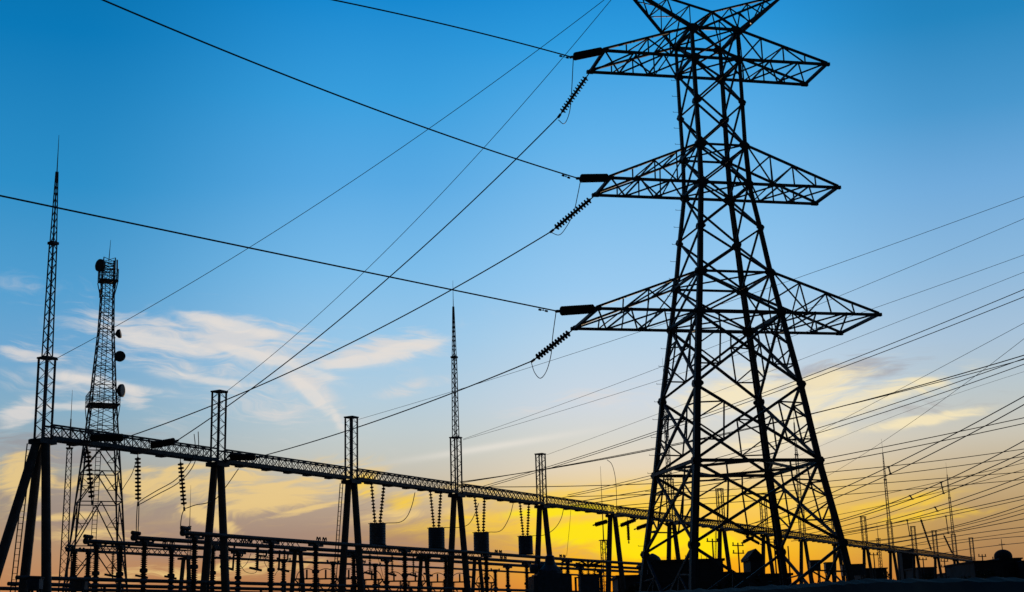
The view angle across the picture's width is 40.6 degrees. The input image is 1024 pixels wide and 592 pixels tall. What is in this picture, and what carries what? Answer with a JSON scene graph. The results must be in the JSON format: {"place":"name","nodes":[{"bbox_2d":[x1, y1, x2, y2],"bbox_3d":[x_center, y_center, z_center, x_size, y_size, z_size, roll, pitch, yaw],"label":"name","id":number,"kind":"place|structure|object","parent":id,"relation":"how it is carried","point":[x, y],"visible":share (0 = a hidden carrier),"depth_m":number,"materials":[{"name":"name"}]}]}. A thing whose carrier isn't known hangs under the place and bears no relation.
{"place":"outdoors","nodes":[
{"label":"outdoors","id":0,"kind":"place"},
{"bbox_2d":[212,537,306,591],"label":"disconnect switch","id":1,"kind":"object","parent":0,"point":[299,550],"visible":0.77,"depth_m":100.10,"materials":[{"name":"black metal"}]},
{"bbox_2d":[0,0,1023,591],"label":"sky","id":2,"kind":"structure","parent":0,"point":[916,113],"materials":[{"name":"blue"}]},
{"bbox_2d":[569,358,1023,494],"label":"overhead wire","id":3,"kind":"object","parent":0,"point":[835,422],"visible":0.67,"depth_m":111.11,"materials":[{"name":"metal"}]},
{"bbox_2d":[570,456,1023,496],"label":"overhead wire","id":4,"kind":"object","parent":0,"point":[817,482],"visible":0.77,"depth_m":132.31,"materials":[{"name":"metal"}]},
{"bbox_2d":[639,577,1023,591],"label":"embankment","id":5,"kind":"structure","parent":0,"point":[999,584],"depth_m":29.99,"materials":[{"name":"black"}]},
{"bbox_2d":[840,563,866,580],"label":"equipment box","id":6,"kind":"object","parent":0,"point":[859,569],"visible":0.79,"depth_m":173.61,"materials":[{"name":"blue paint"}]},
{"bbox_3d":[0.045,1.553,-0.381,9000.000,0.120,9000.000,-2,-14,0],"label":"ground","id":7,"kind":"structure","parent":0,"visible":0},
{"bbox_2d":[0,139,58,591],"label":"gantry post","id":8,"kind":"object","parent":7,"relation":"on","point":[37,464],"visible":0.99,"depth_m":80.60,"materials":[{"name":"metal"}]},
{"bbox_2d":[26,577,44,591],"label":"equipment box","id":9,"kind":"object","parent":7,"relation":"on","point":[36,583],"visible":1,"depth_m":76.36,"materials":[{"name":"blue paint"}]},
{"bbox_2d":[58,403,72,591],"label":"lightning mast","id":10,"kind":"object","parent":7,"relation":"on","point":[70,448],"visible":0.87,"depth_m":188.87,"materials":[{"name":"metal"}]},
{"bbox_2d":[64,547,84,591],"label":"post insulator","id":11,"kind":"object","parent":7,"relation":"on","point":[75,551],"visible":0.67,"depth_m":97.27,"materials":[{"name":"ceramic"}]},
{"bbox_2d":[66,544,613,576],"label":"tube busbar","id":12,"kind":"object","parent":11,"relation":"on","point":[250,559],"visible":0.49,"depth_m":119.95,"materials":[{"name":"metal"}]},
{"bbox_2d":[70,581,87,591],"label":"equipment box","id":13,"kind":"object","parent":7,"relation":"on","point":[79,585],"visible":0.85,"depth_m":82.18,"materials":[{"name":"blue paint"}]},
{"bbox_2d":[62,240,127,591],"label":"telecom tower","id":14,"kind":"structure","parent":7,"relation":"on","point":[100,267],"depth_m":151.50,"materials":[{"name":"metal"}]},
{"bbox_2d":[87,543,106,587],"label":"post insulator","id":15,"kind":"object","parent":7,"relation":"on","point":[96,552],"visible":0.81,"depth_m":93.08,"materials":[{"name":"ceramic"}]},
{"bbox_2d":[83,534,637,572],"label":"tube busbar","id":16,"kind":"object","parent":15,"relation":"on","point":[87,539],"visible":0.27,"depth_m":109.46,"materials":[{"name":"metal"}]},
{"bbox_2d":[111,544,129,588],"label":"post insulator","id":17,"kind":"object","parent":7,"relation":"on","point":[120,573],"visible":0.72,"depth_m":94.91,"materials":[{"name":"ceramic"}]},
{"bbox_2d":[0,587,267,591],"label":"busbar","id":18,"kind":"object","parent":7,"relation":"on","point":[95,589],"visible":0.53,"depth_m":92.92,"materials":[{"name":"metal"}]},
{"bbox_2d":[135,540,153,591],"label":"post insulator","id":19,"kind":"object","parent":7,"relation":"on","point":[144,569],"visible":0.92,"depth_m":91.29,"materials":[{"name":"ceramic"}]},
{"bbox_2d":[130,531,640,569],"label":"tube busbar","id":20,"kind":"object","parent":19,"relation":"on","point":[164,539],"visible":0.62,"depth_m":107.98,"materials":[{"name":"metal"}]},
{"bbox_2d":[99,545,191,589],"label":"disconnect switch","id":21,"kind":"object","parent":7,"relation":"on","point":[186,557],"visible":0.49,"depth_m":104.81,"materials":[{"name":"metal"}]},
{"bbox_2d":[163,547,180,589],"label":"post insulator","id":22,"kind":"object","parent":7,"relation":"on","point":[171,574],"visible":0.75,"depth_m":99.05,"materials":[{"name":"ceramic"}]},
{"bbox_2d":[185,535,204,591],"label":"post insulator","id":23,"kind":"object","parent":7,"relation":"on","point":[194,565],"visible":1,"depth_m":88.53,"materials":[{"name":"ceramic"}]},
{"bbox_2d":[180,526,641,564],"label":"tube busbar","id":24,"kind":"object","parent":23,"relation":"on","point":[184,530],"visible":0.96,"depth_m":104.98,"materials":[{"name":"metal"}]},
{"bbox_2d":[209,544,219,591],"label":"post insulator","id":25,"kind":"object","parent":7,"relation":"on","point":[212,568],"visible":0.69,"depth_m":96.82,"materials":[{"name":"ceramic"}]},
{"bbox_2d":[200,389,229,591],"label":"gantry post","id":26,"kind":"object","parent":7,"relation":"on","point":[217,472],"visible":0.98,"depth_m":93.23,"materials":[{"name":"metal"}]},
{"bbox_2d":[44,424,218,461],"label":"lattice beam","id":27,"kind":"structure","parent":26,"relation":"attached to","point":[104,445],"depth_m":87.38,"materials":[{"name":"metal"}]},
{"bbox_2d":[84,445,94,504],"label":"insulator string","id":28,"kind":"object","parent":27,"relation":"hanging from","point":[89,474],"visible":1,"depth_m":83.25,"materials":[{"name":"ceramic"}]},
{"bbox_2d":[87,434,127,441],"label":"insulator string","id":29,"kind":"object","parent":27,"relation":"attached to","point":[106,437],"visible":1,"depth_m":83.58,"materials":[{"name":"ceramic"}]},
{"bbox_2d":[127,232,549,436],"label":"conductor","id":30,"kind":"object","parent":29,"relation":"attached to","point":[348,343],"visible":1,"depth_m":76.65,"materials":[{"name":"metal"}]},
{"bbox_2d":[135,451,140,505],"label":"insulator string","id":31,"kind":"object","parent":27,"relation":"hanging from","point":[137,478],"visible":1,"depth_m":86.77,"materials":[{"name":"ceramic"}]},
{"bbox_2d":[149,438,178,448],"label":"insulator string","id":32,"kind":"object","parent":27,"relation":"attached to","point":[162,443],"visible":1,"depth_m":87.90,"materials":[{"name":"ceramic"}]},
{"bbox_2d":[7,582,445,591],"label":"busbar","id":33,"kind":"object","parent":7,"relation":"on","point":[105,586],"visible":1,"depth_m":93.74,"materials":[{"name":"metal"}]},
{"bbox_2d":[231,551,245,590],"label":"post insulator","id":34,"kind":"object","parent":7,"relation":"on","point":[237,577],"visible":0.83,"depth_m":104.96,"materials":[{"name":"ceramic"}]},
{"bbox_2d":[263,540,279,591],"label":"post insulator","id":35,"kind":"object","parent":7,"relation":"on","point":[271,568],"visible":1,"depth_m":94.87,"materials":[{"name":"ceramic"}]},
{"bbox_2d":[15,575,610,591],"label":"busbar","id":36,"kind":"object","parent":7,"relation":"on","point":[120,580],"visible":0.88,"depth_m":93.65,"materials":[{"name":"metal"}]},
{"bbox_2d":[308,543,323,591],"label":"post insulator","id":37,"kind":"object","parent":7,"relation":"on","point":[315,570],"visible":1,"depth_m":98.96,"materials":[{"name":"ceramic"}]},
{"bbox_2d":[332,416,364,591],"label":"gantry post","id":38,"kind":"object","parent":7,"relation":"on","point":[351,485],"visible":0.91,"depth_m":105.87,"materials":[{"name":"metal"}]},
{"bbox_2d":[219,449,352,479],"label":"lattice beam","id":39,"kind":"structure","parent":38,"relation":"attached to","point":[279,468],"depth_m":100.28,"materials":[{"name":"metal"}]},
{"bbox_2d":[362,548,430,591],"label":"disconnect switch","id":40,"kind":"object","parent":7,"relation":"on","point":[420,558],"visible":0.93,"depth_m":113.43,"materials":[{"name":"black metal"}]},
{"bbox_2d":[398,549,410,591],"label":"post insulator","id":41,"kind":"object","parent":7,"relation":"on","point":[404,574],"visible":1,"depth_m":108.37,"materials":[{"name":"ceramic"}]},
{"bbox_2d":[415,551,484,591],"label":"disconnect switch","id":42,"kind":"object","parent":7,"relation":"on","point":[474,559],"visible":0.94,"depth_m":118.72,"materials":[{"name":"black metal"}]},
{"bbox_2d":[446,300,470,591],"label":"gantry post","id":43,"kind":"object","parent":7,"relation":"on","point":[456,500],"visible":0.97,"depth_m":118.98,"materials":[{"name":"metal"}]},
{"bbox_2d":[353,468,458,493],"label":"lattice beam","id":44,"kind":"structure","parent":43,"relation":"attached to","point":[395,483],"depth_m":112.65,"materials":[{"name":"metal"}]},
{"bbox_2d":[368,484,386,548],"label":"line trap","id":45,"kind":"object","parent":44,"relation":"hanging from","point":[377,533],"visible":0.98,"depth_m":107.98,"materials":[{"name":"blue paint"}]},
{"bbox_2d":[427,490,445,548],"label":"line trap","id":46,"kind":"object","parent":44,"relation":"hanging from","point":[436,537],"visible":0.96,"depth_m":114.86,"materials":[{"name":"blue paint"}]},
{"bbox_2d":[456,483,543,504],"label":"lattice beam","id":47,"kind":"structure","parent":43,"relation":"attached to","point":[512,499],"depth_m":125.31,"materials":[{"name":"metal"}]},
{"bbox_2d":[472,497,489,551],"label":"line trap","id":48,"kind":"object","parent":47,"relation":"hanging from","point":[481,540],"visible":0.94,"depth_m":120.68,"materials":[{"name":"blue paint"}]},
{"bbox_2d":[517,502,532,554],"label":"line trap","id":49,"kind":"object","parent":47,"relation":"hanging from","point":[525,544],"visible":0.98,"depth_m":127.36,"materials":[{"name":"black paint"}]},
{"bbox_2d":[464,449,1022,486],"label":"overhead wire","id":50,"kind":"object","parent":47,"relation":"attached to","point":[760,477],"visible":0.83,"depth_m":125.26,"materials":[{"name":"metal"}]},
{"bbox_2d":[463,359,1023,482],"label":"overhead wire","id":51,"kind":"object","parent":47,"relation":"attached to","point":[776,421],"visible":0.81,"depth_m":108.63,"materials":[{"name":"metal"}]},
{"bbox_2d":[484,289,1023,485],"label":"overhead wire","id":52,"kind":"object","parent":47,"relation":"attached to","point":[780,386],"visible":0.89,"depth_m":99.77,"materials":[{"name":"metal"}]},
{"bbox_2d":[488,297,1022,486],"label":"overhead wire","id":53,"kind":"object","parent":47,"relation":"attached to","point":[781,389],"visible":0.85,"depth_m":99.56,"materials":[{"name":"metal"}]},
{"bbox_2d":[463,355,1023,481],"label":"overhead wire","id":54,"kind":"object","parent":43,"relation":"attached to","point":[758,426],"visible":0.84,"depth_m":108.52,"materials":[{"name":"metal"}]},
{"bbox_2d":[480,554,491,591],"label":"post insulator","id":55,"kind":"object","parent":7,"relation":"on","point":[486,573],"visible":1,"depth_m":118.61,"materials":[{"name":"ceramic"}]},
{"bbox_2d":[534,453,551,573],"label":"gantry post","id":56,"kind":"object","parent":7,"relation":"on","point":[541,509],"visible":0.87,"depth_m":131.41,"materials":[{"name":"metal"}]},
{"bbox_2d":[541,495,613,514],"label":"lattice beam","id":57,"kind":"structure","parent":56,"relation":"attached to","point":[585,509],"depth_m":137.87,"materials":[{"name":"metal"}]},
{"bbox_2d":[562,364,1023,497],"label":"overhead wire","id":58,"kind":"object","parent":57,"relation":"attached to","point":[825,430],"visible":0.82,"depth_m":113.19,"materials":[{"name":"metal"}]},
{"bbox_2d":[567,417,1023,503],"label":"overhead wire","id":59,"kind":"object","parent":57,"relation":"attached to","point":[824,458],"visible":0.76,"depth_m":129.43,"materials":[{"name":"metal"}]},
{"bbox_2d":[572,423,1023,505],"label":"overhead wire","id":60,"kind":"object","parent":57,"relation":"attached to","point":[824,464],"visible":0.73,"depth_m":129.28,"materials":[{"name":"metal"}]},
{"bbox_2d":[528,555,571,591],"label":"power transformer","id":61,"kind":"object","parent":7,"relation":"on","point":[550,576],"visible":1,"depth_m":116.53,"materials":[{"name":"black metal"}]},
{"bbox_2d":[574,560,602,591],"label":"circuit breaker","id":62,"kind":"object","parent":7,"relation":"on","point":[588,582],"visible":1,"depth_m":109.14,"materials":[{"name":"blue paint"}]},
{"bbox_2d":[605,514,625,591],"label":"gantry post","id":63,"kind":"object","parent":7,"relation":"on","point":[611,517],"visible":1,"depth_m":143.39,"materials":[{"name":"metal"}]},
{"bbox_2d":[611,574,650,591],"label":"annex","id":64,"kind":"object","parent":7,"relation":"on","point":[630,580],"visible":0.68,"depth_m":143.99,"materials":[{"name":"concrete"}]},
{"bbox_2d":[662,358,680,559],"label":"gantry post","id":65,"kind":"object","parent":7,"relation":"on","point":[675,538],"visible":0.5,"depth_m":156.73,"materials":[{"name":"metal"}]},
{"bbox_2d":[611,506,673,521],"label":"lattice beam","id":66,"kind":"structure","parent":65,"relation":"attached to","point":[629,513],"depth_m":148.94,"materials":[{"name":"metal"}]},
{"bbox_2d":[613,472,1021,506],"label":"overhead wire","id":67,"kind":"object","parent":66,"relation":"attached to","point":[831,487],"visible":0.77,"depth_m":147.47,"materials":[{"name":"metal"}]},
{"bbox_2d":[617,479,1023,508],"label":"overhead wire","id":68,"kind":"object","parent":66,"relation":"attached to","point":[833,495],"visible":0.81,"depth_m":147.28,"materials":[{"name":"metal"}]},
{"bbox_2d":[636,553,724,591],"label":"control building","id":69,"kind":"structure","parent":7,"relation":"on","point":[706,581],"depth_m":147.13,"materials":[{"name":"concrete"}]},
{"bbox_2d":[715,488,731,570],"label":"gantry post","id":70,"kind":"object","parent":7,"relation":"on","point":[725,541],"visible":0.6,"depth_m":169.22,"materials":[{"name":"metal"}]},
{"bbox_2d":[670,514,723,528],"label":"lattice beam","id":71,"kind":"structure","parent":70,"relation":"attached to","point":[706,525],"depth_m":164.88,"materials":[{"name":"metal"}]},
{"bbox_2d":[721,522,766,534],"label":"lattice beam","id":72,"kind":"structure","parent":70,"relation":"attached to","point":[735,529],"depth_m":175.61,"materials":[{"name":"metal"}]},
{"bbox_2d":[749,396,1023,524],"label":"overhead wire","id":73,"kind":"object","parent":72,"relation":"attached to","point":[907,457],"visible":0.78,"depth_m":138.29,"materials":[{"name":"metal"}]},
{"bbox_2d":[750,404,1023,528],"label":"overhead wire","id":74,"kind":"object","parent":72,"relation":"attached to","point":[909,464],"visible":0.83,"depth_m":137.93,"materials":[{"name":"metal"}]},
{"bbox_2d":[570,0,881,591],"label":"transmission pylon","id":75,"kind":"object","parent":7,"relation":"on","point":[699,312],"visible":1,"depth_m":70.31,"materials":[{"name":"metal"}]},
{"bbox_2d":[58,0,603,357],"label":"earth wire","id":76,"kind":"object","parent":75,"relation":"attached to","point":[342,187],"visible":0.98,"depth_m":77.40,"materials":[{"name":"metal"}]},
{"bbox_2d":[227,0,610,390],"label":"earth wire","id":77,"kind":"object","parent":75,"relation":"attached to","point":[437,197],"visible":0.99,"depth_m":81.31,"materials":[{"name":"metal"}]},
{"bbox_2d":[530,330,572,362],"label":"insulator string","id":78,"kind":"object","parent":75,"relation":"attached to","point":[547,348],"visible":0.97,"depth_m":70.59,"materials":[{"name":"ceramic"}]},
{"bbox_2d":[258,361,529,456],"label":"conductor","id":79,"kind":"object","parent":78,"relation":"attached to","point":[401,411],"visible":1,"depth_m":79.98,"materials":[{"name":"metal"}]},
{"bbox_2d":[549,197,592,232],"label":"insulator string","id":80,"kind":"object","parent":75,"relation":"attached to","point":[566,218],"visible":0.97,"depth_m":71.65,"materials":[{"name":"ceramic"}]},
{"bbox_2d":[557,74,588,117],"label":"insulator string","id":81,"kind":"object","parent":75,"relation":"attached to","point":[573,95],"visible":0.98,"depth_m":73.22,"materials":[{"name":"ceramic"}]},
{"bbox_2d":[178,118,557,439],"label":"conductor","id":82,"kind":"object","parent":81,"relation":"attached to","point":[383,281],"visible":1,"depth_m":79.06,"materials":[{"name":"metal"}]},
{"bbox_2d":[555,304,595,315],"bbox_3d":[3.052,0.646,64.924,2.948,0.846,0.310,12,-19,-44],"label":"insulator string","id":83,"kind":"object","parent":75,"relation":"attached to","point":[577,309],"visible":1,"depth_m":64.75,"materials":[{"name":"ceramic"}]},
{"bbox_2d":[0,195,555,310],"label":"conductor","id":84,"kind":"object","parent":83,"relation":"attached to","point":[263,250],"visible":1,"depth_m":53.69,"materials":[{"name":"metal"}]},
{"bbox_2d":[569,47,602,60],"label":"insulator string","id":85,"kind":"object","parent":75,"relation":"attached to","point":[584,54],"visible":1,"depth_m":68.93,"materials":[{"name":"ceramic"}]},
{"bbox_2d":[332,0,569,56],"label":"conductor","id":86,"kind":"object","parent":85,"relation":"attached to","point":[449,25],"visible":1,"depth_m":64.29,"materials":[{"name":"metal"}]},
{"bbox_2d":[576,173,608,182],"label":"insulator string","id":87,"kind":"object","parent":75,"relation":"attached to","point":[586,178],"visible":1,"depth_m":67.35,"materials":[{"name":"ceramic"}]},
{"bbox_2d":[102,0,576,177],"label":"conductor","id":88,"kind":"object","parent":87,"relation":"attached to","point":[324,89],"visible":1,"depth_m":55.61,"materials":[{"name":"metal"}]},
{"bbox_2d":[361,196,1023,418],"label":"overhead wire","id":89,"kind":"object","parent":75,"relation":"attached to","point":[723,303],"visible":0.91,"depth_m":88.65,"materials":[{"name":"metal"}]},
{"bbox_2d":[464,219,1022,438],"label":"overhead wire","id":90,"kind":"object","parent":75,"relation":"attached to","point":[776,321],"visible":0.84,"depth_m":94.26,"materials":[{"name":"metal"}]},
{"bbox_2d":[464,255,1022,439],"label":"overhead wire","id":91,"kind":"object","parent":75,"relation":"attached to","point":[756,348],"visible":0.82,"depth_m":99.30,"materials":[{"name":"metal"}]},
{"bbox_2d":[741,548,763,584],"bbox_3d":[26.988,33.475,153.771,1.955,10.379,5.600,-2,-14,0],"label":"house","id":92,"kind":"structure","parent":7,"relation":"on","point":[751,560],"depth_m":152.18,"materials":[{"name":"concrete"}]},
{"bbox_2d":[759,501,774,573],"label":"gantry post","id":93,"kind":"object","parent":7,"relation":"on","point":[770,557],"visible":0.65,"depth_m":181.75,"materials":[{"name":"metal"}]},
{"bbox_2d":[757,573,792,585],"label":"shed","id":94,"kind":"structure","parent":7,"relation":"on","point":[764,582],"depth_m":149.77,"materials":[{"name":"concrete"}]},
{"bbox_2d":[793,414,810,583],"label":"gantry post","id":95,"kind":"object","parent":7,"relation":"on","point":[801,541],"visible":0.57,"depth_m":194.50,"materials":[{"name":"metal"}]},
{"bbox_2d":[765,527,804,539],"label":"lattice beam","id":96,"kind":"structure","parent":95,"relation":"attached to","point":[791,534],"depth_m":190.33,"materials":[{"name":"metal"}]},
{"bbox_2d":[771,452,1023,536],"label":"overhead wire","id":97,"kind":"object","parent":96,"relation":"attached to","point":[918,496],"visible":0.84,"depth_m":146.89,"materials":[{"name":"metal"}]},
{"bbox_2d":[772,440,1023,533],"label":"overhead wire","id":98,"kind":"object","parent":96,"relation":"attached to","point":[919,491],"visible":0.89,"depth_m":146.85,"materials":[{"name":"metal"}]},
{"bbox_2d":[860,516,873,578],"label":"gantry post","id":99,"kind":"object","parent":7,"relation":"on","point":[865,551],"visible":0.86,"depth_m":219.66,"materials":[{"name":"metal"}]},
{"bbox_2d":[854,567,887,579],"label":"warehouse","id":100,"kind":"structure","parent":7,"relation":"on","point":[879,571],"depth_m":274.34,"materials":[{"name":"concrete"}]},
{"bbox_2d":[881,439,899,578],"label":"gantry post","id":101,"kind":"object","parent":7,"relation":"on","point":[891,553],"visible":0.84,"depth_m":232.82,"materials":[{"name":"metal"}]},
{"bbox_2d":[897,551,912,579],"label":"apartment block","id":102,"kind":"structure","parent":7,"relation":"on","point":[906,561],"depth_m":294.54,"materials":[{"name":"concrete"}]},
{"bbox_2d":[910,526,921,578],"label":"gantry post","id":103,"kind":"object","parent":7,"relation":"on","point":[918,564],"visible":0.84,"depth_m":244.77,"materials":[{"name":"metal"}]},
{"bbox_2d":[904,567,933,579],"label":"warehouse","id":104,"kind":"structure","parent":7,"relation":"on","point":[908,573],"depth_m":284.61,"materials":[{"name":"concrete"}]},
{"bbox_2d":[931,530,942,578],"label":"gantry post","id":105,"kind":"object","parent":7,"relation":"on","point":[936,559],"visible":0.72,"depth_m":257.37,"materials":[{"name":"metal"}]},
{"bbox_2d":[945,560,1003,578],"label":"long building","id":106,"kind":"structure","parent":7,"relation":"on","point":[966,569],"depth_m":255.34,"materials":[{"name":"concrete"}]},
{"bbox_2d":[991,539,1022,577],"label":"domed hall","id":107,"kind":"structure","parent":7,"relation":"on","point":[1009,568],"depth_m":256.99,"materials":[{"name":"concrete"}]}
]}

